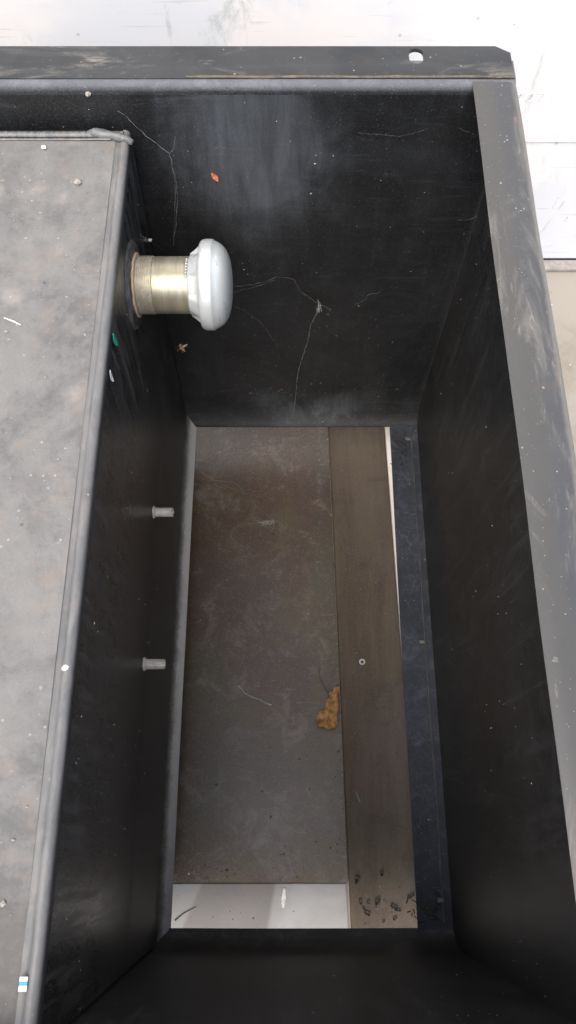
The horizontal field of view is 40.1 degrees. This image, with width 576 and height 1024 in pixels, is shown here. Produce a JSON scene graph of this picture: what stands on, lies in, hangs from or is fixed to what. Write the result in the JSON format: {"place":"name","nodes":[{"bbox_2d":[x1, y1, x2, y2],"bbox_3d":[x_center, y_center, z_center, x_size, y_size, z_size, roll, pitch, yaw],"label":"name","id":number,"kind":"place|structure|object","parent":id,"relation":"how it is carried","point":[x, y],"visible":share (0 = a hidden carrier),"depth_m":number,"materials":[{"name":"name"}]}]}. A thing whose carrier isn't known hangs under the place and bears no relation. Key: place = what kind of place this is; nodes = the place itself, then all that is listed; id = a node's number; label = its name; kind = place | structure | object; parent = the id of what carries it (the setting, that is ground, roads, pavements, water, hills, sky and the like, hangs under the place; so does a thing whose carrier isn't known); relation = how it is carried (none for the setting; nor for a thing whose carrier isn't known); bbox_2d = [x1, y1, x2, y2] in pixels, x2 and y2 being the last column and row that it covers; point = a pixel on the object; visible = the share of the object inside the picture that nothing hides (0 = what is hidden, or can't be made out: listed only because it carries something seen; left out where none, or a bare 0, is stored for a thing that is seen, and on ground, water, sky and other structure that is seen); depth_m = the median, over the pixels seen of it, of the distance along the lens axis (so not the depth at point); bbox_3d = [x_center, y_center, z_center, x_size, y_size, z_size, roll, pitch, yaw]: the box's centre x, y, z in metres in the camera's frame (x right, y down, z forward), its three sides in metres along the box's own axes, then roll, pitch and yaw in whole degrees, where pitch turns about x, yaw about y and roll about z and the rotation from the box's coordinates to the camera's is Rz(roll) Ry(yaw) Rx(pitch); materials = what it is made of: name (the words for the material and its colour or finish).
{"place":"outdoors","nodes":[
{"label":"outdoors","id":0,"kind":"place"},
{"bbox_2d":[171,883,347,927],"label":"pale slab","id":1,"kind":"structure","parent":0,"point":[317,905],"depth_m":1.16,"materials":[{"name":"white"}]},
{"bbox_2d":[281,888,285,907],"bbox_3d":[-0.006,0.566,1.157,0.007,0.001,0.026,0,67,0],"label":"foam scrap","id":2,"kind":"object","parent":1,"relation":"on","point":[283,898],"visible":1,"depth_m":1.16,"materials":[{"name":"white plastic"}]},
{"bbox_2d":[0,0,575,271],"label":"white wall","id":3,"kind":"structure","parent":0,"point":[536,39],"depth_m":1.16,"materials":[{"name":"paint"}]},
{"bbox_2d":[328,272,575,927],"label":"ground","id":4,"kind":"structure","parent":0,"point":[561,286],"depth_m":1.54,"materials":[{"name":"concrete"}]},
{"bbox_2d":[173,427,347,882],"bbox_3d":[-0.217,0.143,1.338,0.611,0.005,0.878,0,67,0],"label":"dark sheet","id":5,"kind":"object","parent":4,"relation":"on","point":[289,653],"visible":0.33,"depth_m":1.29,"materials":[{"name":"metal"}]},
{"bbox_2d":[200,471,291,529],"bbox_3d":[-0.059,-0.014,1.341,0.202,0.108,0.035,27,70,11],"label":"cobweb","id":6,"kind":"object","parent":5,"relation":"on","point":[265,513],"visible":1,"depth_m":1.35,"materials":[{"name":"fabric"}]},
{"bbox_2d":[237,685,271,705],"bbox_3d":[-0.055,0.297,1.269,0.063,0.003,0.008,27,70,11],"label":"twig","id":7,"kind":"object","parent":5,"relation":"on","point":[238,686],"visible":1,"depth_m":1.27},
{"bbox_2d":[181,437,410,925],"bbox_3d":[-0.005,0.226,1.295,0.366,0.014,0.805,0,67,0],"label":"silt","id":8,"kind":"object","parent":5,"relation":"on","point":[376,908],"visible":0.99,"depth_m":1.18,"materials":[{"name":"brown soil"}]},
{"bbox_2d":[316,666,339,728],"bbox_3d":[0.064,0.295,1.260,0.035,0.017,0.099,4,67,1],"label":"dry leaf","id":9,"kind":"object","parent":5,"relation":"on","point":[326,717],"visible":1,"depth_m":1.25,"materials":[{"name":"brown plant"}]},
{"bbox_2d":[0,46,575,1023],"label":"steel box","id":10,"kind":"object","parent":4,"relation":"on","point":[298,142],"visible":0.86,"depth_m":0.86,"materials":[{"name":"paint"}]},
{"bbox_2d":[0,128,232,1023],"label":"tank","id":11,"kind":"object","parent":10,"relation":"in","point":[59,859],"visible":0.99,"depth_m":0.72,"materials":[{"name":"paint"}]},
{"bbox_2d":[18,977,27,991],"bbox_3d":[-0.173,0.309,0.517,0.006,0.001,0.009,0,67,0],"label":"wrapper scrap","id":12,"kind":"object","parent":11,"relation":"on","point":[23,984],"visible":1,"depth_m":0.52,"materials":[{"name":"white plastic"}]},
{"bbox_2d":[62,664,68,670],"bbox_3d":[-0.161,0.112,0.571,0.005,0.003,0.005,0,67,0],"label":"crumb","id":13,"kind":"object","parent":11,"relation":"on","point":[65,667],"visible":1,"depth_m":0.57,"materials":[{"name":"white plant"}]},
{"bbox_2d":[74,178,80,184],"bbox_3d":[-0.209,-0.328,0.786,0.008,0.004,0.006,0,67,0],"label":"crumb","id":14,"kind":"object","parent":11,"relation":"on","point":[77,181],"visible":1,"depth_m":0.78,"materials":[{"name":"white"}]},
{"bbox_2d":[113,333,117,345],"bbox_3d":[-0.160,-0.160,0.732,0.002,0.019,0.008,0,67,0],"label":"plastic scrap","id":15,"kind":"object","parent":11,"relation":"attached to","point":[115,341],"visible":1,"depth_m":0.73,"materials":[{"name":"teal plastic"}]},
{"bbox_2d":[120,112,176,245],"bbox_3d":[-0.144,-0.354,0.880,0.055,0.195,0.027,0,67,0],"label":"cobweb","id":16,"kind":"object","parent":10,"relation":"attached to","point":[172,172],"visible":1,"depth_m":0.85,"materials":[{"name":"fabric"}]},
{"bbox_2d":[177,344,187,352],"bbox_3d":[-0.141,-0.217,1.044,0.014,0.007,0.014,13,68,5],"label":"insect","id":17,"kind":"object","parent":10,"relation":"attached to","point":[181,347],"visible":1,"depth_m":1.04},
{"bbox_2d":[211,173,218,181],"bbox_3d":[-0.081,-0.372,0.879,0.007,0.012,0.001,0,67,0],"label":"flake","id":18,"kind":"object","parent":10,"relation":"attached to","point":[214,177],"visible":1,"depth_m":0.88,"materials":[{"name":"orange"}]},
{"bbox_2d":[240,277,330,407],"bbox_3d":[-0.018,-0.211,1.124,0.177,0.548,0.067,-42,73,-16],"label":"cobweb","id":19,"kind":"object","parent":10,"relation":"attached to","point":[318,309],"visible":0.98,"depth_m":1.05,"materials":[{"name":"fabric"}]},
{"bbox_2d":[0,85,573,1015],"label":"dust grit","id":20,"kind":"object","parent":10,"relation":"on","point":[2,903],"visible":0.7,"depth_m":0.78,"materials":[{"name":"grey"}]},
{"bbox_2d":[390,430,442,924],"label":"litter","id":21,"kind":"object","parent":10,"relation":"on","point":[427,910],"visible":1,"depth_m":1.06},
{"bbox_2d":[329,427,416,927],"bbox_3d":[0.134,0.203,1.307,0.102,0.017,1.014,-1,67,0],"label":"board","id":22,"kind":"object","parent":4,"relation":"on","point":[376,774],"visible":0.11,"depth_m":1.27,"materials":[{"name":"brown wood"}]},
{"bbox_2d":[384,427,402,665],"bbox_3d":[0.210,0.210,1.307,0.049,0.010,1.026,-1,67,0],"label":"white strip","id":23,"kind":"object","parent":4,"relation":"on","point":[387,440],"visible":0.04,"depth_m":1.40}
]}

